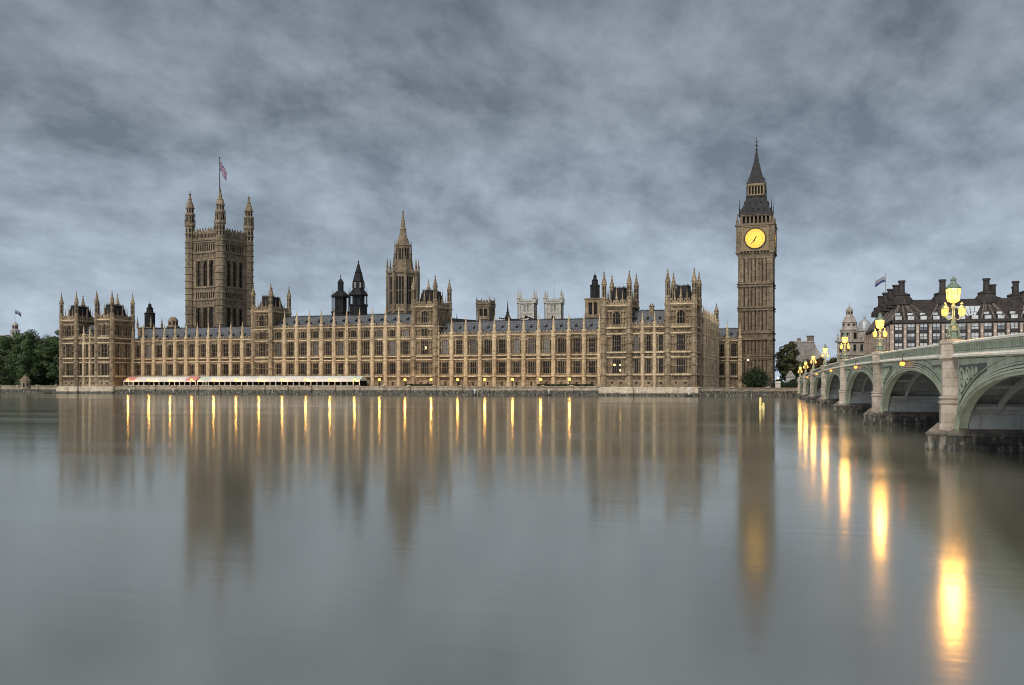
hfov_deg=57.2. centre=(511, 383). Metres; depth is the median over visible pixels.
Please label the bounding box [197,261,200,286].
window
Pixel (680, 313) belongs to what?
window
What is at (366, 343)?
window
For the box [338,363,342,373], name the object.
window
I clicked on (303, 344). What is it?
window
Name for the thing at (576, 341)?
window
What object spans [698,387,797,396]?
river wall
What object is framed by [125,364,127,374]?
window
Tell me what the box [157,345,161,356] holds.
window
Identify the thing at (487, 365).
window
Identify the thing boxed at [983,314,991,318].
attic window
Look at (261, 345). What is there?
window
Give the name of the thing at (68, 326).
window
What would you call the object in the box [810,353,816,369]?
bridge lamp
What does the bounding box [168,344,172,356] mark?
window
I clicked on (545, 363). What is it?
window
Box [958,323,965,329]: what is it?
window
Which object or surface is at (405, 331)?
window
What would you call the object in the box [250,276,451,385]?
palace
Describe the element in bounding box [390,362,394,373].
window
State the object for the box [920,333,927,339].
window
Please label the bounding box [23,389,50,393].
boat ramp
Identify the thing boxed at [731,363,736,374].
window
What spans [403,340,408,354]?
window
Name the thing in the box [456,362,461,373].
window
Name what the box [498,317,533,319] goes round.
pale roofed hall
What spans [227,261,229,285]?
window
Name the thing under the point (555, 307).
church tower
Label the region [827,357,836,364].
street tree
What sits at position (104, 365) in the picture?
window
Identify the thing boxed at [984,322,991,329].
window
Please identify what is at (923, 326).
window
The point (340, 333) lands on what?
window
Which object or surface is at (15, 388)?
river wall
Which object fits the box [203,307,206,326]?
window
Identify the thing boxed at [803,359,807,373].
bridge lamp
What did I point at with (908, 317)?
attic window
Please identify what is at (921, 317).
attic window
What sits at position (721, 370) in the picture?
window
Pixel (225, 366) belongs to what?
window
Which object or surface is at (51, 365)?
plane tree
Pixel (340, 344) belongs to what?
window
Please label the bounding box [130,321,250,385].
palace wing
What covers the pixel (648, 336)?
window
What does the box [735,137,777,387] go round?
clock tower
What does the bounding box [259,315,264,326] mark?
window
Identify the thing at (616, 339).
window
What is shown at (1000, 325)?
window
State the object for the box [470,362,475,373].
window
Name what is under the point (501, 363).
window
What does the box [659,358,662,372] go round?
window
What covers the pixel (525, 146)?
sky
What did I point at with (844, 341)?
bridge lamp
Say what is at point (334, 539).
river water
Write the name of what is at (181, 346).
window
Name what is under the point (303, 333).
window
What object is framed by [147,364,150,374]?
window
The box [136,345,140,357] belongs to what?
window
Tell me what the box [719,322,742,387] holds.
palace link
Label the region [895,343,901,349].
window
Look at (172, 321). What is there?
domed turret
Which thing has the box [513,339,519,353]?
window
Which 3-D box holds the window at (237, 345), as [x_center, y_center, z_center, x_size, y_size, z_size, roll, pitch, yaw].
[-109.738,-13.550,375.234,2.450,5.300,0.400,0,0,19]
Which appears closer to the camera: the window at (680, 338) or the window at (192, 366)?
the window at (680, 338)
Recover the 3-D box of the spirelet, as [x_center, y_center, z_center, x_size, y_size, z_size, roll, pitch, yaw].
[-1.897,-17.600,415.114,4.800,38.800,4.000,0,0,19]
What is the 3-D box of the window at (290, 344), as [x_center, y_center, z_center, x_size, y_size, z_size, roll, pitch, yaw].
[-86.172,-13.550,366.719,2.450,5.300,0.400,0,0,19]
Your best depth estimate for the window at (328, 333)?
361.44 m
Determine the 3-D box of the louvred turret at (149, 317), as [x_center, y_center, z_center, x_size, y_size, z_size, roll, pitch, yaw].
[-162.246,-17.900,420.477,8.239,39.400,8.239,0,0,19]
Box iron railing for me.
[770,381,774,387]
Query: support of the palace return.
on the ground
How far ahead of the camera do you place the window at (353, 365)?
358.01 m
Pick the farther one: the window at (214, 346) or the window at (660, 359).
the window at (214, 346)
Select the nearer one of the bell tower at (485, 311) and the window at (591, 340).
the window at (591, 340)
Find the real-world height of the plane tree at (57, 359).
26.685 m
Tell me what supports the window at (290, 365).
in the palace
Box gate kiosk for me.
[786,370,794,382]
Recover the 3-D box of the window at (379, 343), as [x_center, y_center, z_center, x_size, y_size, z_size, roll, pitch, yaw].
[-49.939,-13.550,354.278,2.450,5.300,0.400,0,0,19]
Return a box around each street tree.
[800,358,815,375]
[814,357,827,368]
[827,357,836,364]
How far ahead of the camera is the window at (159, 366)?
387.67 m
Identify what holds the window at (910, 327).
in the office building at (909, 322)
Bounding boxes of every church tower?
[516,290,537,318]
[543,290,564,318]
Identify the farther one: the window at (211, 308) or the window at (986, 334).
the window at (211, 308)
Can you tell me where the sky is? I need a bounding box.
[0,0,1023,382]
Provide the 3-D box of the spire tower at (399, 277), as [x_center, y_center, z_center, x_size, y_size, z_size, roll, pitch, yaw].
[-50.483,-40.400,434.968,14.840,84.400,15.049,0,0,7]
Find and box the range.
[452,313,478,320]
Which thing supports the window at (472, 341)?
in the palace wing at (503, 352)
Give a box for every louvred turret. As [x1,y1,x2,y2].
[137,303,162,336]
[584,275,601,317]
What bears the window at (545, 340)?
in the palace wing at (503, 352)
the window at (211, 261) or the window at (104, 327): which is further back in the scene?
the window at (211, 261)
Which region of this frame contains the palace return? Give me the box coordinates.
[702,303,719,387]
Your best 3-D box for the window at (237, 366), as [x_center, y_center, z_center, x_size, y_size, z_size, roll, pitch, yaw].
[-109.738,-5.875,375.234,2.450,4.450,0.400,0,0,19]
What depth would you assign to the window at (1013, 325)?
299.13 m
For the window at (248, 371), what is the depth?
373.73 m
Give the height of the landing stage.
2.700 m
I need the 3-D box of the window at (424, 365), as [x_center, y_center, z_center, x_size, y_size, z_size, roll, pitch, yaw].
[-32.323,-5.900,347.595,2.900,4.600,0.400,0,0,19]
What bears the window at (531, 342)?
in the palace wing at (503, 352)
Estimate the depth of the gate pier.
298.94 m
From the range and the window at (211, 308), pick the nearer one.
the range
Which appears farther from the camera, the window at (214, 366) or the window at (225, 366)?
the window at (214, 366)
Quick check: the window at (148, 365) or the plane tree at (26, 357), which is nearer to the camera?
the window at (148, 365)
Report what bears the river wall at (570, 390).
in the river water
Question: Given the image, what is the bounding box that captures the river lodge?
[19,374,30,392]
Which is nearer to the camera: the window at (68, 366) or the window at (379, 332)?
the window at (379, 332)
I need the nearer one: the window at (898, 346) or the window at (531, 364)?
the window at (898, 346)
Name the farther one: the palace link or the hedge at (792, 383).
the palace link
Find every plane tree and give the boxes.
[0,333,33,384]
[3,329,50,384]
[33,329,58,384]
[36,334,58,378]
[52,344,58,372]
[775,341,803,381]
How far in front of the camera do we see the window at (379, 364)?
354.36 m
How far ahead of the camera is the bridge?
56.97 m
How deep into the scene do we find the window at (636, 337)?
312.27 m
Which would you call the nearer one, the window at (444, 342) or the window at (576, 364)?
the window at (576, 364)
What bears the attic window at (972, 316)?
in the office building at (909, 322)
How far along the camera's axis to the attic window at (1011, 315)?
299.13 m
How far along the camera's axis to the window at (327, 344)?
361.44 m
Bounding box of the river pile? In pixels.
[759,397,764,409]
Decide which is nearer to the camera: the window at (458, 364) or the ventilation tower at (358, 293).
the window at (458, 364)
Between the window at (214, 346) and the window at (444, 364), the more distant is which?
the window at (214, 346)
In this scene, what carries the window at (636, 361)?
in the palace pavilion at (651, 351)
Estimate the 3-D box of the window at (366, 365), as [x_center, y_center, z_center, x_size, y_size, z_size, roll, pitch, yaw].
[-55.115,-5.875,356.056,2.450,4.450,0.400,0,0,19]
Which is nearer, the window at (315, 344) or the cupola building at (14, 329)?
the window at (315, 344)
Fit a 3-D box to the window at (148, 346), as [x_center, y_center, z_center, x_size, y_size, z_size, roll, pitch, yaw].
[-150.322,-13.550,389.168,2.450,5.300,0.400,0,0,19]
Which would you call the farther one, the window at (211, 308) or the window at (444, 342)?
the window at (211, 308)
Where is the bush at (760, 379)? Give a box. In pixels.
[738,366,772,387]
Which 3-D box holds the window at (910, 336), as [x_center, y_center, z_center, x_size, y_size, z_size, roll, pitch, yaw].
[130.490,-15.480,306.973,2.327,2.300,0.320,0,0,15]
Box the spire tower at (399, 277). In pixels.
[386,211,419,313]
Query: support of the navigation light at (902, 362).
attached to the bridge
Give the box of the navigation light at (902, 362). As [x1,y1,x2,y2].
[900,353,905,365]
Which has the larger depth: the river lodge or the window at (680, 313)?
the river lodge
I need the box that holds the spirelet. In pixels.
[504,302,510,319]
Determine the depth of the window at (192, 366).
382.41 m
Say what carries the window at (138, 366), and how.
in the palace wing at (210, 351)
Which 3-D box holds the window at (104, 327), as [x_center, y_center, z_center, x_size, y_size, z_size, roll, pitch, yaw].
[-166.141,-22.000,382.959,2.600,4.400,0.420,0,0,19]
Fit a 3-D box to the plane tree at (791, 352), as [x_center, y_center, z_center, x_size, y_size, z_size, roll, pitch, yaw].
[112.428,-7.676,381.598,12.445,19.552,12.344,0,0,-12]
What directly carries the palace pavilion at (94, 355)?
on the ground
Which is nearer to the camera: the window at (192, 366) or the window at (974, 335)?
the window at (974, 335)
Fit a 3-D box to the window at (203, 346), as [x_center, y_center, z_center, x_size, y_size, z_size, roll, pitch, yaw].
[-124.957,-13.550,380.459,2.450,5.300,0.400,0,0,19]
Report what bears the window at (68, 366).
in the palace pavilion at (94, 355)
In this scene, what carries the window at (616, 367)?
in the palace pavilion at (651, 351)
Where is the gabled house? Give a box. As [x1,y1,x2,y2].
[793,336,820,373]
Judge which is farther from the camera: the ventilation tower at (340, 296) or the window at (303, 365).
the ventilation tower at (340, 296)
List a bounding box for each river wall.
[0,385,58,392]
[112,385,600,395]
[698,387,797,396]
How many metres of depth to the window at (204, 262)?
460.04 m
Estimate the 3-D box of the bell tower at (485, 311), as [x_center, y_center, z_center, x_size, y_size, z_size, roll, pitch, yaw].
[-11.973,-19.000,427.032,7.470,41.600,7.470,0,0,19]
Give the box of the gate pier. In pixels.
[775,377,780,387]
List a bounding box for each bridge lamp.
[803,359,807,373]
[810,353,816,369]
[821,344,828,364]
[840,332,849,358]
[872,313,887,351]
[941,276,965,339]
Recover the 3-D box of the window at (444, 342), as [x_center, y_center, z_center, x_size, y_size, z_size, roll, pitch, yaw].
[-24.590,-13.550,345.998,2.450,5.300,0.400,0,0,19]
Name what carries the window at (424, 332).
in the palace
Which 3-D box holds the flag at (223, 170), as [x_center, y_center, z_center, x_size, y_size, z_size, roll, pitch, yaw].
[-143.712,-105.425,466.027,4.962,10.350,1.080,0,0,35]
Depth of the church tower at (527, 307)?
685.13 m
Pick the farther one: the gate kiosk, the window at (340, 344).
the window at (340, 344)
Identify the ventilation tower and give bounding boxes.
[331,275,349,314]
[349,260,367,314]
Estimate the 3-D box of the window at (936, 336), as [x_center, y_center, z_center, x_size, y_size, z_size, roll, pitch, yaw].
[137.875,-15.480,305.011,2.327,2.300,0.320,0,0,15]
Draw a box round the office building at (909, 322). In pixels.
[864,278,1023,355]
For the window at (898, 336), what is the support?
in the office building at (909, 322)
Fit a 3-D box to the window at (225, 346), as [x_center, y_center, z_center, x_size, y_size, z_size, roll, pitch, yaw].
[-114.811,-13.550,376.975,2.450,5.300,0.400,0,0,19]
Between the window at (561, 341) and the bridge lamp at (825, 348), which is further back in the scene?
the window at (561, 341)
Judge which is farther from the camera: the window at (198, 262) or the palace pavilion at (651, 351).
the window at (198, 262)
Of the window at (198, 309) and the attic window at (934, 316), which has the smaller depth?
the attic window at (934, 316)
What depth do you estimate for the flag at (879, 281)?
372.09 m
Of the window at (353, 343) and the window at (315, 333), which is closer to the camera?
the window at (353, 343)
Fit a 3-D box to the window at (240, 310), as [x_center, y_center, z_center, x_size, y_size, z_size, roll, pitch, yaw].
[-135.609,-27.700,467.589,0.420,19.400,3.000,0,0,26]
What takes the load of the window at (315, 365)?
in the palace
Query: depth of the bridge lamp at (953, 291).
57.01 m
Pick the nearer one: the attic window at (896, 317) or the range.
the attic window at (896, 317)
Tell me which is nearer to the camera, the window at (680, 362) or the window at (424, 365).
the window at (680, 362)
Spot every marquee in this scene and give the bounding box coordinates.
[123,377,204,385]
[197,376,366,385]
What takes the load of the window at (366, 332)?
in the palace
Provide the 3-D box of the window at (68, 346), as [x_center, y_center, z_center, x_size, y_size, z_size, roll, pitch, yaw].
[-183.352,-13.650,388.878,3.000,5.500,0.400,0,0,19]
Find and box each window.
[66,344,71,357]
[66,364,71,374]
[67,325,70,335]
[102,324,106,334]
[102,344,106,356]
[102,363,106,374]
[125,344,127,357]
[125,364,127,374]
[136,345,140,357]
[136,364,140,374]
[147,345,150,357]
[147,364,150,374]
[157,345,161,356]
[157,364,161,374]
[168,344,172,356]
[168,364,172,374]
[179,344,183,356]
[179,364,183,374]
[190,344,194,356]
[190,364,194,374]
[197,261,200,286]
[197,308,200,326]
[201,344,205,356]
[201,364,205,374]
[203,261,206,285]
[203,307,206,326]
[210,260,212,285]
[210,307,212,326]
[212,344,216,356]
[212,364,216,374]
[223,343,227,356]
[223,364,227,374]
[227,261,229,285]
[227,307,229,326]
[233,262,235,286]
[233,308,235,326]
[235,343,239,356]
[235,364,239,374]
[239,263,241,287]
[239,309,241,325]
[246,343,250,355]
[246,363,250,374]
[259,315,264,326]
[259,332,264,338]
[259,343,264,355]
[259,363,264,374]
[276,343,280,355]
[276,363,280,374]
[288,342,293,355]
[288,363,293,374]
[301,331,305,337]
[301,342,305,355]
[301,363,305,373]
[313,331,317,337]
[313,342,317,355]
[313,363,317,373]
[325,342,330,355]
[325,363,330,373]
[326,331,330,337]
[338,331,342,337]
[338,342,342,354]
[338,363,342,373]
[351,330,355,336]
[351,341,355,354]
[351,363,355,373]
[364,330,368,336]
[364,341,368,354]
[364,362,368,373]
[377,330,381,336]
[377,341,381,354]
[377,362,381,373]
[390,329,394,336]
[390,341,394,354]
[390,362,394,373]
[403,329,407,335]
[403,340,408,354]
[403,362,408,373]
[421,310,427,322]
[421,328,427,335]
[421,340,427,353]
[421,362,427,373]
[442,340,447,353]
[442,362,447,373]
[456,340,461,353]
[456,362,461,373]
[470,339,475,353]
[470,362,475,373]
[484,339,490,353]
[484,362,490,373]
[499,339,504,353]
[499,361,504,373]
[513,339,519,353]
[513,361,519,373]
[528,338,534,352]
[528,361,534,373]
[543,338,548,352]
[543,361,548,373]
[558,338,564,352]
[558,361,564,373]
[573,338,579,352]
[573,361,579,372]
[589,337,594,352]
[589,361,594,372]
[612,335,620,350]
[612,359,620,372]
[613,311,619,324]
[634,335,638,350]
[634,359,638,372]
[647,335,650,350]
[647,358,650,372]
[659,335,662,350]
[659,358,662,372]
[676,334,684,350]
[676,358,684,372]
[677,310,684,322]
[719,344,723,356]
[719,363,723,374]
[731,344,736,355]
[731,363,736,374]
[894,316,901,319]
[895,324,901,330]
[895,333,901,339]
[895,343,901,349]
[907,316,914,319]
[907,324,914,330]
[907,333,914,339]
[907,342,914,347]
[919,316,926,319]
[920,323,927,329]
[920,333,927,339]
[920,342,927,345]
[932,315,939,318]
[933,323,939,329]
[933,333,939,339]
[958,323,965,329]
[960,332,965,339]
[970,315,978,318]
[971,323,978,329]
[971,332,978,338]
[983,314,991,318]
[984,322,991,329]
[984,332,991,336]
[996,314,1004,317]
[997,322,1004,328]
[1009,314,1017,317]
[1010,322,1018,328]
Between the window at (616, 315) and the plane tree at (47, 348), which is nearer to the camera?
the window at (616, 315)
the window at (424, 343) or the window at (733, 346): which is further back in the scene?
the window at (733, 346)
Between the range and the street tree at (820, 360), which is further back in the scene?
the street tree at (820, 360)
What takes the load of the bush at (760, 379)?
on the ground
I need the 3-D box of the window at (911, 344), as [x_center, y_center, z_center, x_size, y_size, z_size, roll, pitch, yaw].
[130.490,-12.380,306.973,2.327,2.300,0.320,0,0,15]
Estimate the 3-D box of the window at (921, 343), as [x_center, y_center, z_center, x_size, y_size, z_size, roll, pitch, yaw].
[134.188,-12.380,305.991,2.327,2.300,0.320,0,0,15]
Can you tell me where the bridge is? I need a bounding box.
[795,333,1023,451]
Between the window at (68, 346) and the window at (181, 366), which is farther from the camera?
the window at (68, 346)
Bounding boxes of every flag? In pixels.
[220,162,226,179]
[875,277,884,286]
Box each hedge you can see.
[0,377,54,384]
[405,383,432,385]
[537,383,593,385]
[775,379,797,387]
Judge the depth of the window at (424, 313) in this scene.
347.68 m
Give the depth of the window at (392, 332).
352.59 m
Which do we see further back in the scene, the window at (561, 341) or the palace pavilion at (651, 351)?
the window at (561, 341)
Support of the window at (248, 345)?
in the palace wing at (210, 351)
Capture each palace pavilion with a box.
[56,291,135,393]
[599,268,703,395]
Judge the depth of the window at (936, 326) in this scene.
305.03 m
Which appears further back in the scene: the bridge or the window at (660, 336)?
the window at (660, 336)
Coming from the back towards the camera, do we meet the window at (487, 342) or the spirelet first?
the spirelet
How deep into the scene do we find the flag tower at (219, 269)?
461.39 m
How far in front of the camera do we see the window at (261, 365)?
370.42 m
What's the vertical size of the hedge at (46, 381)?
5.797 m
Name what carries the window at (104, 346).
in the palace pavilion at (94, 355)
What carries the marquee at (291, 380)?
on the ground
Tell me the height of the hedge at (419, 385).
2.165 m
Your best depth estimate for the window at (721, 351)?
365.25 m
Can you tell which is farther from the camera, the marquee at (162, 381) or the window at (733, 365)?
the marquee at (162, 381)
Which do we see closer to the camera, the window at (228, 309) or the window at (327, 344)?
the window at (327, 344)
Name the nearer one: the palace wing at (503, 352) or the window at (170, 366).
the palace wing at (503, 352)
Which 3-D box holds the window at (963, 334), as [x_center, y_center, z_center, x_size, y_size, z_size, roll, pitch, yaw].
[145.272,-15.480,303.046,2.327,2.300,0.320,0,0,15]
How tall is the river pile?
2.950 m
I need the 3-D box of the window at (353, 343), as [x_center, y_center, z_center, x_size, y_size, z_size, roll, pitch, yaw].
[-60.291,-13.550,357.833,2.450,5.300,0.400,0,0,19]
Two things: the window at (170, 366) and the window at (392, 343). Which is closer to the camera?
the window at (392, 343)
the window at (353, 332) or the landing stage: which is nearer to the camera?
the landing stage
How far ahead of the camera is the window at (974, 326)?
302.07 m
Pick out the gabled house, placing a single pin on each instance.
(807, 349)
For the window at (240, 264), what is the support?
in the flag tower at (219, 269)
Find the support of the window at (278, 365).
in the palace
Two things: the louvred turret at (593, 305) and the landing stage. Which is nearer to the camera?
the landing stage
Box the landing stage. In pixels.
[698,391,793,396]
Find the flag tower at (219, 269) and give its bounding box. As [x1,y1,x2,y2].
[184,157,253,327]
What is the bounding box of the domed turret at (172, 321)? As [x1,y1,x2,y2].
[166,317,179,327]
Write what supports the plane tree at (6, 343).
on the ground
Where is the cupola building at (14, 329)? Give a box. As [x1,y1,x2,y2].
[0,322,39,377]
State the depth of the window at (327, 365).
361.44 m
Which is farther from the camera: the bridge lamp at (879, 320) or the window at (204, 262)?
the window at (204, 262)
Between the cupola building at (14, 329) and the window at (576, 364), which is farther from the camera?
the cupola building at (14, 329)
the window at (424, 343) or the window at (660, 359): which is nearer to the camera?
the window at (660, 359)
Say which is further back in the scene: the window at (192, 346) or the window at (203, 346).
the window at (192, 346)
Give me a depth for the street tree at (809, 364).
394.26 m
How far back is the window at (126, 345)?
389.76 m
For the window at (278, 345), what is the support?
in the palace
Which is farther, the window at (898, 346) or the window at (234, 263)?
the window at (234, 263)
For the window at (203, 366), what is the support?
in the palace wing at (210, 351)
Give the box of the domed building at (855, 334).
[835,303,870,361]
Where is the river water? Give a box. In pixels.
[0,393,1023,684]
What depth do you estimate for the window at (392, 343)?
352.72 m
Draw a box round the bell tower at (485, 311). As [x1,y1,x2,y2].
[475,297,495,320]
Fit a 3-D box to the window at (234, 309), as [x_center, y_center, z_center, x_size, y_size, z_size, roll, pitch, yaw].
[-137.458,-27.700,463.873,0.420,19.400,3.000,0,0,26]
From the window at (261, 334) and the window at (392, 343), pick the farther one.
the window at (261, 334)
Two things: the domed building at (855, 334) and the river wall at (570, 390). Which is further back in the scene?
the domed building at (855, 334)
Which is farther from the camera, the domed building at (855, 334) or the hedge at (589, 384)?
the domed building at (855, 334)
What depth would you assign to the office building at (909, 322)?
307.25 m
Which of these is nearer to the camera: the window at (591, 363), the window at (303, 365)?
the window at (591, 363)
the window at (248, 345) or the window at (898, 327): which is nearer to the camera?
the window at (898, 327)
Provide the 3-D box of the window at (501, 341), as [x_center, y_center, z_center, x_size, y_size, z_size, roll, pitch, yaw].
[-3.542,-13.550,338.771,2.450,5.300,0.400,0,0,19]
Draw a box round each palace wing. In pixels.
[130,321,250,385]
[437,313,600,385]
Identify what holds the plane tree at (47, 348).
on the ground
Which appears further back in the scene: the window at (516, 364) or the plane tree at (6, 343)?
the plane tree at (6, 343)
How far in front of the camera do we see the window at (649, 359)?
310.97 m
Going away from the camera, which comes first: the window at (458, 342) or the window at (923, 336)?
the window at (923, 336)
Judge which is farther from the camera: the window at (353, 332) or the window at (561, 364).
the window at (353, 332)

